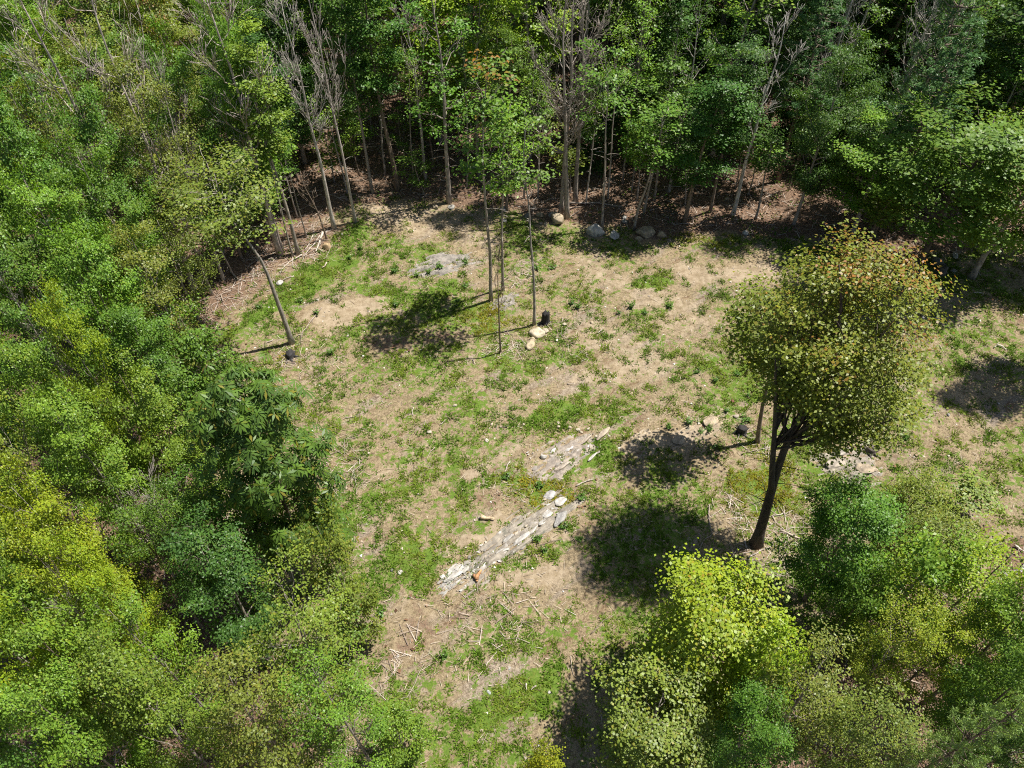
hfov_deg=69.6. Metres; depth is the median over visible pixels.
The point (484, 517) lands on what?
fallen log
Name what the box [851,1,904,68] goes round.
bushy tree
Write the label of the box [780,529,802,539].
dead branch
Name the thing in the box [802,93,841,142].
sapling
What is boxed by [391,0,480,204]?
sparse tree
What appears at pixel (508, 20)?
slender tree
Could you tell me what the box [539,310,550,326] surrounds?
tree stump
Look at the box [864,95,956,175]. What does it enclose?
bushy tree
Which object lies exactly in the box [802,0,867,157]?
bare tree
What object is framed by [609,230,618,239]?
boulder
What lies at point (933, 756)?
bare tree
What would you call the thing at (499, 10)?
leafy tree
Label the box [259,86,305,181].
sapling
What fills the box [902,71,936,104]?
bushy tree
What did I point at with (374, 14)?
slender tree
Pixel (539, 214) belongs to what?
boulder
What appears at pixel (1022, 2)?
leafy tree
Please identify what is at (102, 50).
leafy tree
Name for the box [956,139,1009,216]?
sapling
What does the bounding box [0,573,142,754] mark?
leafy tree
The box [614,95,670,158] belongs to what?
bushy tree
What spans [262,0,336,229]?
bare tree
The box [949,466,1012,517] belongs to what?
bush
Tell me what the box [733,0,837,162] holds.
leafy tree
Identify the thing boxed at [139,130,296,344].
leaning tree
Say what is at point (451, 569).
rock ledge
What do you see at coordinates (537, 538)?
weed plant
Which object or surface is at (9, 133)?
leafy tree
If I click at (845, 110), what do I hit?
bushy tree
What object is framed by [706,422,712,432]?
weed plant
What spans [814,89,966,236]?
leafy tree
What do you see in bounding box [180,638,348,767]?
leafy tree
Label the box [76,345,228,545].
leafy tree
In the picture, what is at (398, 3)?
leafy tree
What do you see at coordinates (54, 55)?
leafy tree
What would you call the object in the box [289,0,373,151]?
leafy tree
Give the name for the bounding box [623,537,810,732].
leafy tree
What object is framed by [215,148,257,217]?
sapling
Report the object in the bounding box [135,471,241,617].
leafy tree
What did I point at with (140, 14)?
leafy tree
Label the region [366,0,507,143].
leafy tree
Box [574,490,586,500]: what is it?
weed plant
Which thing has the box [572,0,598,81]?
leafy tree
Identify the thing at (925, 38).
sparse tree
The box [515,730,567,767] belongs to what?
bushy tree
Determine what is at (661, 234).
boulder
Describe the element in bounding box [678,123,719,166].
sapling
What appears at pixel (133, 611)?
leafy tree
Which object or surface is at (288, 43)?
leafy tree
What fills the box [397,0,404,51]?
pine tree
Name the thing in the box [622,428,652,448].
rock outcrop
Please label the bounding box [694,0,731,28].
bushy tree
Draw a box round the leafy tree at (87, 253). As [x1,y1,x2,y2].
[34,213,180,436]
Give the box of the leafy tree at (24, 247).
[0,195,103,419]
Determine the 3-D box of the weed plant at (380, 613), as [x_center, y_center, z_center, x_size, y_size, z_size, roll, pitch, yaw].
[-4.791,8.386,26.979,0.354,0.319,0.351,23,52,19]
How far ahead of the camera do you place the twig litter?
32.87 m
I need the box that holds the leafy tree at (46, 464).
[0,332,102,518]
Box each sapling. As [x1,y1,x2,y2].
[0,266,54,350]
[51,208,116,299]
[80,257,142,315]
[107,244,164,302]
[123,110,169,163]
[131,149,182,224]
[181,183,233,275]
[198,84,227,145]
[210,149,244,205]
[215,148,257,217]
[227,181,263,252]
[252,120,300,217]
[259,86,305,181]
[295,171,327,239]
[304,93,348,182]
[315,84,334,153]
[329,94,357,159]
[329,588,370,646]
[330,34,360,111]
[330,110,367,175]
[336,107,377,158]
[341,53,390,130]
[367,35,396,130]
[379,101,413,163]
[389,144,436,193]
[405,91,455,170]
[410,18,445,96]
[445,5,467,51]
[445,76,479,141]
[448,76,469,137]
[462,36,500,91]
[462,51,498,124]
[465,113,481,157]
[480,59,511,97]
[487,94,535,173]
[489,245,509,352]
[526,76,562,167]
[531,77,548,134]
[548,141,590,193]
[561,76,600,127]
[610,68,667,173]
[616,116,648,192]
[618,117,665,200]
[644,97,682,156]
[659,139,716,204]
[675,105,719,187]
[676,74,717,135]
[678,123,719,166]
[691,33,738,109]
[726,92,773,188]
[741,133,786,195]
[757,72,796,140]
[787,96,826,189]
[797,111,827,164]
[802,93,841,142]
[850,127,888,200]
[858,182,920,247]
[918,82,970,142]
[927,81,984,169]
[939,56,998,153]
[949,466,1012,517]
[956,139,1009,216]
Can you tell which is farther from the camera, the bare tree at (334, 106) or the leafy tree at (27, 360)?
the bare tree at (334, 106)
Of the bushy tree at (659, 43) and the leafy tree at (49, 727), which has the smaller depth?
the leafy tree at (49, 727)
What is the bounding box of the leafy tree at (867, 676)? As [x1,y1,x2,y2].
[838,583,961,707]
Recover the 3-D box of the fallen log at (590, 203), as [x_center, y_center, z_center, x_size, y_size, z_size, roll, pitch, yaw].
[5.112,-10.928,44.997,3.298,0.247,0.506,3,48,3]
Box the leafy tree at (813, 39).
[756,0,855,132]
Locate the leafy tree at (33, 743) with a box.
[0,691,50,767]
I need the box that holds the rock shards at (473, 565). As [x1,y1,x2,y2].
[437,486,573,590]
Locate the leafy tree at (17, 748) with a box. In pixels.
[0,679,128,767]
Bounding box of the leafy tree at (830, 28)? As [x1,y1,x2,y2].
[814,1,857,81]
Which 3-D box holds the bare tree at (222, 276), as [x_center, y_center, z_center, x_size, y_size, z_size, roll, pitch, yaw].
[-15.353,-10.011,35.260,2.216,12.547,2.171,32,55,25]
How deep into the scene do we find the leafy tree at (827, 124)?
37.79 m
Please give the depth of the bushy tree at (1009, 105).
41.55 m
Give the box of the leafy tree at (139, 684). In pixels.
[65,614,240,767]
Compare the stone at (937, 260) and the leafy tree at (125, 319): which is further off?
the stone at (937, 260)
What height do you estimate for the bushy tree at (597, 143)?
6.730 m
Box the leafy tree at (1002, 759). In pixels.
[941,716,1023,767]
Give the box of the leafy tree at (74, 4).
[52,0,148,107]
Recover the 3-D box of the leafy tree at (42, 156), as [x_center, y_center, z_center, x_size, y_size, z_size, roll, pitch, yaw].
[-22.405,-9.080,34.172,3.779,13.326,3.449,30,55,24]
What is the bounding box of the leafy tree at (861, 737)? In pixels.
[792,674,944,767]
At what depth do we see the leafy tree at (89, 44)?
32.74 m
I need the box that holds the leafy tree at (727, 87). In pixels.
[665,61,781,223]
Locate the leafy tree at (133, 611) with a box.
[72,574,236,745]
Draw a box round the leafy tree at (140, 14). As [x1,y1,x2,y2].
[111,0,183,42]
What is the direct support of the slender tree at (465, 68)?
on the ground at (556, 382)
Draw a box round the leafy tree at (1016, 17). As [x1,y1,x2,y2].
[967,2,1023,164]
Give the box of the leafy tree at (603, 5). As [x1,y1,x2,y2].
[565,0,652,102]
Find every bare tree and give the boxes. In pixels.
[0,0,150,280]
[0,266,109,440]
[38,0,195,289]
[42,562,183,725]
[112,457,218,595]
[128,42,225,280]
[172,0,283,256]
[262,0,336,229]
[296,0,356,223]
[389,0,428,180]
[521,0,622,214]
[527,0,605,219]
[561,0,611,201]
[633,0,658,95]
[730,2,808,215]
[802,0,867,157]
[868,735,1023,767]
[885,0,971,125]
[945,0,1010,88]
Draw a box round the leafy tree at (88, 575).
[28,522,204,701]
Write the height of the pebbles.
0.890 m
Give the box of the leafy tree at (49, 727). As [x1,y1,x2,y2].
[0,644,164,767]
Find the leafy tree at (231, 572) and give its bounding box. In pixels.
[154,498,287,671]
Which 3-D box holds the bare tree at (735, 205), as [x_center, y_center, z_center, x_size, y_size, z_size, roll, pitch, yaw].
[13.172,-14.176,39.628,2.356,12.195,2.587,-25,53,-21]
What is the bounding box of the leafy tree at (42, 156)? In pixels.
[0,96,79,234]
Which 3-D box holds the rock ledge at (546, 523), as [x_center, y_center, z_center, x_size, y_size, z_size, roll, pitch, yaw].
[0.148,6.115,29.241,6.786,0.698,1.800,-32,55,-25]
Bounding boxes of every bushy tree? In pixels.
[0,476,40,592]
[66,156,154,254]
[136,358,229,494]
[141,291,251,446]
[285,493,393,648]
[358,694,437,767]
[452,0,486,18]
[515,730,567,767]
[554,55,633,177]
[596,56,646,125]
[597,0,640,40]
[610,0,657,49]
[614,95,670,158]
[623,0,684,54]
[628,15,702,104]
[636,43,693,127]
[645,23,682,76]
[659,14,711,80]
[660,0,711,45]
[679,15,719,67]
[682,22,733,108]
[688,28,738,86]
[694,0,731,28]
[698,601,816,754]
[704,0,732,35]
[710,51,774,152]
[712,62,769,133]
[717,5,771,66]
[767,6,810,87]
[770,84,840,141]
[792,556,903,659]
[793,1,841,63]
[799,91,876,177]
[808,93,881,164]
[811,25,843,65]
[813,10,892,116]
[818,3,897,89]
[820,51,891,138]
[824,516,995,672]
[827,2,859,45]
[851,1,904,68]
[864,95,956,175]
[865,0,921,98]
[867,2,935,78]
[880,20,933,65]
[899,32,947,96]
[902,5,967,57]
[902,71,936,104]
[907,36,991,149]
[937,84,1013,178]
[950,3,999,55]
[950,29,991,87]
[961,83,1023,188]
[965,42,1021,122]
[991,607,1020,713]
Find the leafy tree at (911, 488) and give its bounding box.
[855,462,963,557]
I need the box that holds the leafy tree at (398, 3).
[389,0,466,112]
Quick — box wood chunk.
[474,569,481,579]
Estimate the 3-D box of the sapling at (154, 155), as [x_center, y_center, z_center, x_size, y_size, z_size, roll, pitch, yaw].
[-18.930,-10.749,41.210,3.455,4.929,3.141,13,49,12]
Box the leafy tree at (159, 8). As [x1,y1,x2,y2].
[108,0,223,186]
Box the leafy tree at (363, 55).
[311,0,387,193]
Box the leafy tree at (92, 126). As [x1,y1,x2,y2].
[22,64,181,309]
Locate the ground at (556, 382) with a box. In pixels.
[0,0,1023,767]
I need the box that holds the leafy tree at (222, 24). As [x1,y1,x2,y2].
[187,0,286,250]
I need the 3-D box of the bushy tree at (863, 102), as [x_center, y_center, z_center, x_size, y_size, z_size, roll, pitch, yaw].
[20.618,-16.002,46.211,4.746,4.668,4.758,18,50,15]
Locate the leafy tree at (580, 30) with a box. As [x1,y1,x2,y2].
[578,27,581,38]
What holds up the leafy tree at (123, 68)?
on the ground at (556, 382)
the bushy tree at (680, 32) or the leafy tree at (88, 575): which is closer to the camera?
the leafy tree at (88, 575)
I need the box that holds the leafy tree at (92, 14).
[64,0,126,34]
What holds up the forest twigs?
on the ground at (556, 382)
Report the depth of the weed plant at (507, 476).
31.02 m
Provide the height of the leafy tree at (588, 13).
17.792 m
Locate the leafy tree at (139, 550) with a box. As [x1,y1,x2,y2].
[90,467,204,629]
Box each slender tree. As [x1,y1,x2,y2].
[227,59,293,256]
[268,121,306,237]
[301,62,347,193]
[304,0,343,104]
[355,0,393,175]
[391,45,426,186]
[436,49,532,301]
[440,10,484,186]
[468,90,535,290]
[474,0,532,137]
[477,97,560,325]
[514,29,557,198]
[517,65,558,197]
[537,0,577,128]
[565,37,645,229]
[581,67,618,201]
[586,13,643,198]
[605,1,608,60]
[616,0,670,183]
[621,105,704,215]
[627,95,691,230]
[644,47,701,200]
[650,0,697,91]
[656,0,708,149]
[715,267,801,443]
[745,123,801,219]
[808,0,851,93]
[941,13,1023,220]
[970,0,1017,67]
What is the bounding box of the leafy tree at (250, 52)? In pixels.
[203,8,300,255]
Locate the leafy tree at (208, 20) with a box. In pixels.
[173,0,258,91]
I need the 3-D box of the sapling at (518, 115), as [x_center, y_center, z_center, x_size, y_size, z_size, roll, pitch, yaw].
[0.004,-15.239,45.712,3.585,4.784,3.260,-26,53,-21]
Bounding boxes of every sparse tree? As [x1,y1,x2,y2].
[343,0,393,125]
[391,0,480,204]
[455,0,505,176]
[661,0,719,192]
[684,0,799,165]
[726,1,789,71]
[827,0,902,114]
[863,0,950,110]
[898,0,984,98]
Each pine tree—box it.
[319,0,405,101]
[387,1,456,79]
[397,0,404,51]
[484,0,570,98]
[697,0,797,98]
[760,0,848,182]
[845,0,994,201]
[854,0,899,54]
[863,683,1023,767]
[895,0,991,69]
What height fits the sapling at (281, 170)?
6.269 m
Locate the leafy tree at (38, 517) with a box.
[0,447,167,660]
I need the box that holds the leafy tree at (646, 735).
[583,629,736,767]
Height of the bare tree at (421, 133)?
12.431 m
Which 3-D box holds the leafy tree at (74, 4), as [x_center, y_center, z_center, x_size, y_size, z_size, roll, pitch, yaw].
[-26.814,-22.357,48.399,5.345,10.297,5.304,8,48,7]
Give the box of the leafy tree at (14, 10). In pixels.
[0,0,86,160]
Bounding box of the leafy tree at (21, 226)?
[0,154,140,389]
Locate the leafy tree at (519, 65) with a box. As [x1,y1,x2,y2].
[486,22,538,210]
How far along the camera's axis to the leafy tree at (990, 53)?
41.73 m
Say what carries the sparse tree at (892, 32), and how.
on the ground at (556, 382)
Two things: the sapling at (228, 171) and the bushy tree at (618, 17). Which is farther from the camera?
the bushy tree at (618, 17)
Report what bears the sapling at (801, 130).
on the ground at (556, 382)
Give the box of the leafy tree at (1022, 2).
[991,0,1023,55]
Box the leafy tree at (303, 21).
[274,0,325,38]
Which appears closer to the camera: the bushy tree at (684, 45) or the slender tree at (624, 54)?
the slender tree at (624, 54)
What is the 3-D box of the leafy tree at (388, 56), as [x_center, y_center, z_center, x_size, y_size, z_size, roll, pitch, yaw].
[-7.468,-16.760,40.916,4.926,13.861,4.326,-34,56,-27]
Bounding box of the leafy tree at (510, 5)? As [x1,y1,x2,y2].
[464,0,584,160]
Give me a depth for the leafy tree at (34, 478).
20.62 m
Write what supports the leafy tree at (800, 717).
on the ground at (556, 382)
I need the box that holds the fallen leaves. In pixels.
[0,83,1023,767]
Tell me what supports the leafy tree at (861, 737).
on the ground at (556, 382)
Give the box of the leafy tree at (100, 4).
[50,0,155,136]
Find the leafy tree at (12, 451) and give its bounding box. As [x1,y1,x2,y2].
[0,384,118,575]
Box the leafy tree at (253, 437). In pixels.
[169,351,358,576]
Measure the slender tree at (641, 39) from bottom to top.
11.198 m
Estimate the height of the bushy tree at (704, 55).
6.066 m
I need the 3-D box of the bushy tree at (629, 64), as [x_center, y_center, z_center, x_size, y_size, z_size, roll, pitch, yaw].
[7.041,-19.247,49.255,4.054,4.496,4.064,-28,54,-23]
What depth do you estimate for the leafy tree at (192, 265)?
33.77 m
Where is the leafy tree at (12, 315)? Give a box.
[0,231,129,472]
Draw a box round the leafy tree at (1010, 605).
[916,551,1023,707]
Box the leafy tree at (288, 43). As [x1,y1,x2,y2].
[240,0,333,128]
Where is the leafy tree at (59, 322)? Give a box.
[21,273,186,527]
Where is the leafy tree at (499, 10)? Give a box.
[461,0,523,93]
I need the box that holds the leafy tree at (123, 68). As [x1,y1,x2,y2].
[90,52,220,295]
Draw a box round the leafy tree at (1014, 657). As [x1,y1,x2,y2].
[914,619,1023,764]
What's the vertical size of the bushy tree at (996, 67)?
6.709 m
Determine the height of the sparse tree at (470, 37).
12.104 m
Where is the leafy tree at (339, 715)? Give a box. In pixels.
[265,635,395,767]
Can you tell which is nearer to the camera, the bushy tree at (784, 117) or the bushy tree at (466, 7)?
the bushy tree at (784, 117)
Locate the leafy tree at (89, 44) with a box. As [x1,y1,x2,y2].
[26,0,183,238]
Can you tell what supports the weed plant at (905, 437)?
on the ground at (556, 382)
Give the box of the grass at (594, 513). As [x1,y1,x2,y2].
[188,185,1023,767]
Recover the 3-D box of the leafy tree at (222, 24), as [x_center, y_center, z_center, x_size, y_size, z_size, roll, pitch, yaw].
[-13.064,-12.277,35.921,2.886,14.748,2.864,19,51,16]
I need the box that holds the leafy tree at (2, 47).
[0,12,70,198]
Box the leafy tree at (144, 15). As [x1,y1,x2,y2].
[115,0,186,125]
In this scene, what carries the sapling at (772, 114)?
on the ground at (556, 382)
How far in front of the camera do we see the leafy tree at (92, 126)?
30.20 m
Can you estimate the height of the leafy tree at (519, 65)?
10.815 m
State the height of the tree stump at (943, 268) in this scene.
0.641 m
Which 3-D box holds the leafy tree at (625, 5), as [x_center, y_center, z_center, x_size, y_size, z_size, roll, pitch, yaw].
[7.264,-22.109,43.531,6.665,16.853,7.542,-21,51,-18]
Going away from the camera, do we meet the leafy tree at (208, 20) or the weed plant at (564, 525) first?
the weed plant at (564, 525)
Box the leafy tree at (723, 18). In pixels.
[711,0,735,56]
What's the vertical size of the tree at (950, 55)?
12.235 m
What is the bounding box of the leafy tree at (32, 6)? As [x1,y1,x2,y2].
[0,0,83,91]
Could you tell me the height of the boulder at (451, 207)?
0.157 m
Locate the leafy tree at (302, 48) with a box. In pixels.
[231,0,344,164]
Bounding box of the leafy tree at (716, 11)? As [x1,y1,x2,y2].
[698,0,764,46]
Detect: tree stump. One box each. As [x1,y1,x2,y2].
[282,348,298,364]
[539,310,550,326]
[731,424,748,438]
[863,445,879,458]
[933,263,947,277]
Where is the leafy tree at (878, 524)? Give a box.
[763,468,916,607]
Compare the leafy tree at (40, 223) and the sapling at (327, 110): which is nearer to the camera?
the leafy tree at (40, 223)
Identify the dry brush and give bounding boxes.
[188,189,955,699]
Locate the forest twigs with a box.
[1,88,1023,767]
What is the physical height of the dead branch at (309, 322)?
0.107 m
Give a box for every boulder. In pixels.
[448,204,454,209]
[535,212,543,217]
[551,212,563,224]
[586,223,604,236]
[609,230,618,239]
[635,226,655,238]
[635,236,642,241]
[657,231,666,237]
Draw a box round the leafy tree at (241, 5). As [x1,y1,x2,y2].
[227,0,295,65]
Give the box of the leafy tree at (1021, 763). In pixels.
[1008,748,1023,767]
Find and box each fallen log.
[310,231,323,251]
[480,514,494,519]
[569,202,621,206]
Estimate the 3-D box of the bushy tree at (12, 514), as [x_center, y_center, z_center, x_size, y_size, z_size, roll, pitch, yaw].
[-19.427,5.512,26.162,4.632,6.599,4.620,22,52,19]
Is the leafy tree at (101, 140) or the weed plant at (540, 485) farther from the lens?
the leafy tree at (101, 140)
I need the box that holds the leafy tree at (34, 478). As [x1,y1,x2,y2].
[0,454,115,620]
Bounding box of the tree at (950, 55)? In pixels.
[872,16,987,234]
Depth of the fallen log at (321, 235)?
41.78 m
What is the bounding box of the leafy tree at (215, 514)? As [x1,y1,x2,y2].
[152,452,265,578]
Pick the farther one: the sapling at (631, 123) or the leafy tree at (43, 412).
the sapling at (631, 123)
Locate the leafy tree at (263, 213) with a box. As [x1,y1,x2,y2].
[206,146,287,231]
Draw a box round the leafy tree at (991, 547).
[887,509,1023,670]
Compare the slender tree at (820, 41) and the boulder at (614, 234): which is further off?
the slender tree at (820, 41)
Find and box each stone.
[276,280,282,285]
[322,243,330,250]
[526,339,534,349]
[528,327,544,338]
[540,454,546,459]
[931,257,944,266]
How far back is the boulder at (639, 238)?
42.70 m
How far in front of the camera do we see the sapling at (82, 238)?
33.38 m
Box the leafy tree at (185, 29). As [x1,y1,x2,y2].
[146,0,233,95]
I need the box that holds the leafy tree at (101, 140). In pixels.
[47,102,159,200]
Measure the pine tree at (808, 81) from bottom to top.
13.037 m
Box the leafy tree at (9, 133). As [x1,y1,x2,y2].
[0,83,114,327]
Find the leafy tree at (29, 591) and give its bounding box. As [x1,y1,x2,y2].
[0,509,60,654]
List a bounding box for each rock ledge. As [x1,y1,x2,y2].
[437,560,471,596]
[443,489,584,596]
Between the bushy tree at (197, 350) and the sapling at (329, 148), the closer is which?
the bushy tree at (197, 350)
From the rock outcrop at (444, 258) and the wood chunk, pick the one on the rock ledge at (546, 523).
the wood chunk
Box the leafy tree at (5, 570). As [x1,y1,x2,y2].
[0,541,106,685]
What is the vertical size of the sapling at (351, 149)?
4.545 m
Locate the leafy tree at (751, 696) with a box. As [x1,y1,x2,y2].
[689,676,804,767]
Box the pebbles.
[217,203,1023,764]
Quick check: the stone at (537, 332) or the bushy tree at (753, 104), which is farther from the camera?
the bushy tree at (753, 104)
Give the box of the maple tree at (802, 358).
[731,211,967,549]
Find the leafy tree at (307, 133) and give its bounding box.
[196,20,320,194]
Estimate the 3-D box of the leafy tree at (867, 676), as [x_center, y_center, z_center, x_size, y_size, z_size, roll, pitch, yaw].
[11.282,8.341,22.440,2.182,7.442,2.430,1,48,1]
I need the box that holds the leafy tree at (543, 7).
[531,0,590,61]
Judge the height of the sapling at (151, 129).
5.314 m
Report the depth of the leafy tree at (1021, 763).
22.54 m
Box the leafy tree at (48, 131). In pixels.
[0,32,131,244]
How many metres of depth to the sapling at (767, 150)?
42.86 m
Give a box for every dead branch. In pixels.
[278,254,301,272]
[294,307,321,337]
[404,664,423,700]
[708,504,719,534]
[748,546,770,557]
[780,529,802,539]
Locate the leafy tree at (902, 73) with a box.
[892,0,954,92]
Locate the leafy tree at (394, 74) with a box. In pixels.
[381,0,399,80]
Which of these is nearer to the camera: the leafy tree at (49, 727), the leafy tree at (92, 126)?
the leafy tree at (49, 727)
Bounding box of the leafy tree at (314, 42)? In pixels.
[295,0,326,84]
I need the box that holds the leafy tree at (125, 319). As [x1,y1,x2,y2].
[96,302,209,448]
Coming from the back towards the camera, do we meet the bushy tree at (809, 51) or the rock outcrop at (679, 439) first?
the bushy tree at (809, 51)
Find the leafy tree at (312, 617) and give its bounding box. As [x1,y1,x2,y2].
[229,529,375,756]
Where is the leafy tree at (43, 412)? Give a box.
[8,376,175,576]
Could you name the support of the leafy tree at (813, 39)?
on the ground at (556, 382)
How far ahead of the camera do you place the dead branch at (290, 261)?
40.64 m
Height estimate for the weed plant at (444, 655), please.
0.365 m
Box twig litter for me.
[94,155,1023,767]
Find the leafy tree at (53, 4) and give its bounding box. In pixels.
[34,0,70,26]
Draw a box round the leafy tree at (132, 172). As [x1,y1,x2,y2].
[78,144,194,275]
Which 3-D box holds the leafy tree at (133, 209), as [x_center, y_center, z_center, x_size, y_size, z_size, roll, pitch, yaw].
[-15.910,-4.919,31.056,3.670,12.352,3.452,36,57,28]
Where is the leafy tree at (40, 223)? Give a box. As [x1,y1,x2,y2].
[0,168,76,344]
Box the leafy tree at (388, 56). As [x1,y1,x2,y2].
[313,0,413,191]
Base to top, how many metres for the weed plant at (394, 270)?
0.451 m
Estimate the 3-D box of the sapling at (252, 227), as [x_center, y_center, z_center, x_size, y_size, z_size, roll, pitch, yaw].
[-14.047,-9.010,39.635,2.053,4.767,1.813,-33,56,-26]
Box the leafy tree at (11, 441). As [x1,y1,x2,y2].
[0,358,40,490]
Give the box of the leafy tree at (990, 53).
[939,0,1023,168]
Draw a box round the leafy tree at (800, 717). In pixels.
[744,616,865,767]
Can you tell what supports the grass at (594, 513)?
on the ground at (556, 382)
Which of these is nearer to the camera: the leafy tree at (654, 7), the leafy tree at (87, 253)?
the leafy tree at (87, 253)
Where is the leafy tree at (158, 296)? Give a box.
[102,216,206,372]
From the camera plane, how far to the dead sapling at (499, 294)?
33.63 m
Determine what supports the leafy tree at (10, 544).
on the ground at (556, 382)
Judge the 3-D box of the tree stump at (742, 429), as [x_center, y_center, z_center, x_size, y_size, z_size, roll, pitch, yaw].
[10.350,2.043,33.016,0.898,0.469,0.960,29,54,24]
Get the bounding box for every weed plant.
[376,606,384,618]
[388,266,398,272]
[433,261,443,267]
[439,649,448,660]
[500,472,512,480]
[531,534,542,541]
[534,478,544,488]
[540,544,547,552]
[558,521,570,529]
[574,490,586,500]
[574,536,582,541]
[626,299,635,308]
[683,416,694,424]
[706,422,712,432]
[741,412,751,420]
[902,431,910,440]
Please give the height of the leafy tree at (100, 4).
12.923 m
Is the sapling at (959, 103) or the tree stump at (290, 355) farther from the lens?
the sapling at (959, 103)
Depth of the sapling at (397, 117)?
45.52 m
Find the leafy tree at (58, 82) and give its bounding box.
[0,40,89,160]
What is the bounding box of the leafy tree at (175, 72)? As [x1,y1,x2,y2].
[129,14,250,259]
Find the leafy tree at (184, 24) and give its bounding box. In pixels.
[124,0,195,83]
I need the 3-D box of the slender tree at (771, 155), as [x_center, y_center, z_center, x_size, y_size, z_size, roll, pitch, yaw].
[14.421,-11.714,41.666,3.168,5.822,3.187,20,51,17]
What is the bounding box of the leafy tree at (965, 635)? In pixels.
[876,598,994,713]
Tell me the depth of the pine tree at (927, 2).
47.53 m
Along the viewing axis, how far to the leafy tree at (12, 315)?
24.85 m
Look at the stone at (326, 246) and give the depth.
41.43 m
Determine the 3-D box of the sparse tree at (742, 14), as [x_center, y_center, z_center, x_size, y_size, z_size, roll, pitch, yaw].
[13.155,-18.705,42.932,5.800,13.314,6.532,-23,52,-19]
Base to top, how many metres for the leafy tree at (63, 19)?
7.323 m
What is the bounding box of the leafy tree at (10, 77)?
[0,27,47,130]
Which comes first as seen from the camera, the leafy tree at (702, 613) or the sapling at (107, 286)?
the leafy tree at (702, 613)
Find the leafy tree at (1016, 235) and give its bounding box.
[935,70,1023,279]
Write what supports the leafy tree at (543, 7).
on the ground at (556, 382)
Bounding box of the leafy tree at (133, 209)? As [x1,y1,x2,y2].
[34,124,177,343]
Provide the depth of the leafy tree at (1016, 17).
39.01 m
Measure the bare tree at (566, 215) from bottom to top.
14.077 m
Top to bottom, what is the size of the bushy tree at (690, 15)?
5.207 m
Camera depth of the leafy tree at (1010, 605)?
20.76 m
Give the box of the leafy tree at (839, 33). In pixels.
[818,0,850,96]
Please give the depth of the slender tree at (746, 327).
27.25 m
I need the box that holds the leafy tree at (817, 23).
[777,0,845,109]
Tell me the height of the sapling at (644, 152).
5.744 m
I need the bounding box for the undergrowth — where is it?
[1,98,1023,767]
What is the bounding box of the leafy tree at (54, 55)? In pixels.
[19,23,88,129]
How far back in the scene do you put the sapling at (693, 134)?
43.81 m
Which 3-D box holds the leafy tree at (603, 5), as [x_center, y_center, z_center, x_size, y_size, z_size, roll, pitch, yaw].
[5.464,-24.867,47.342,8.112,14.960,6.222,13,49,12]
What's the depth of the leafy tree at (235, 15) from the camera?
52.23 m
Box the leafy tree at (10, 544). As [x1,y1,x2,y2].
[0,516,170,693]
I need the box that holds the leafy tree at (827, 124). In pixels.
[785,25,889,224]
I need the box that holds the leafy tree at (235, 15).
[205,0,265,46]
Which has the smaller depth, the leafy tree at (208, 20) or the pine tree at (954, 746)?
the pine tree at (954, 746)
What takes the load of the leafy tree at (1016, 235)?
on the ground at (556, 382)
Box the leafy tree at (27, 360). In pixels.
[0,321,149,544]
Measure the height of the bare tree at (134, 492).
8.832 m
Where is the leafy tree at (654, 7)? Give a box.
[635,0,665,52]
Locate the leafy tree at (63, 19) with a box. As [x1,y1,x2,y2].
[30,1,86,45]
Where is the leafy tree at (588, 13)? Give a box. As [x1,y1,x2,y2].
[573,0,605,146]
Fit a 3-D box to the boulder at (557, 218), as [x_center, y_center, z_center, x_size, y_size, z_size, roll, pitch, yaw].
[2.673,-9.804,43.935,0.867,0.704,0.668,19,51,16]
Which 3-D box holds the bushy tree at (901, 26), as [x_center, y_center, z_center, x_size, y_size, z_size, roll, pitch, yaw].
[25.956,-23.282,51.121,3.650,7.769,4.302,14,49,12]
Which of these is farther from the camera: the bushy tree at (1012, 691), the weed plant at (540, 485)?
the weed plant at (540, 485)
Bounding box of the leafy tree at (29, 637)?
[0,575,188,767]
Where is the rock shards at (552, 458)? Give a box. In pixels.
[511,427,609,477]
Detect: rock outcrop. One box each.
[407,251,480,277]
[489,292,522,310]
[527,427,609,482]
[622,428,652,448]
[666,409,731,450]
[810,443,883,486]
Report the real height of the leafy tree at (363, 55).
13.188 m
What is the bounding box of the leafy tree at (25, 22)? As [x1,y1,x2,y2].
[0,1,66,80]
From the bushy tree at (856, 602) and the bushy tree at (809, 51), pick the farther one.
the bushy tree at (809, 51)
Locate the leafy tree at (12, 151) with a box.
[0,85,28,214]
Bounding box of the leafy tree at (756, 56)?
[694,22,776,212]
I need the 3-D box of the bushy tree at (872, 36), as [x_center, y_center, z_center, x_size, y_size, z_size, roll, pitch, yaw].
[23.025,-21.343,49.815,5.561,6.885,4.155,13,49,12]
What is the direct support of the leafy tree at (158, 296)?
on the ground at (556, 382)
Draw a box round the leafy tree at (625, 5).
[584,0,695,134]
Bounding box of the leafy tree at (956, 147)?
[862,77,1023,286]
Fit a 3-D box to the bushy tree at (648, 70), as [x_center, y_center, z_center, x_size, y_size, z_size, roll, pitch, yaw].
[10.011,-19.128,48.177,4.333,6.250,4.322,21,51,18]
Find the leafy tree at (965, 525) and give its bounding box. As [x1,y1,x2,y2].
[876,501,985,606]
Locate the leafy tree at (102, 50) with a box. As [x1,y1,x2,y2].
[73,24,176,152]
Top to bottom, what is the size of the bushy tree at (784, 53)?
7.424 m
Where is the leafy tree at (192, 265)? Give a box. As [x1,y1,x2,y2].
[135,204,224,323]
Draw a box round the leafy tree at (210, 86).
[173,49,270,141]

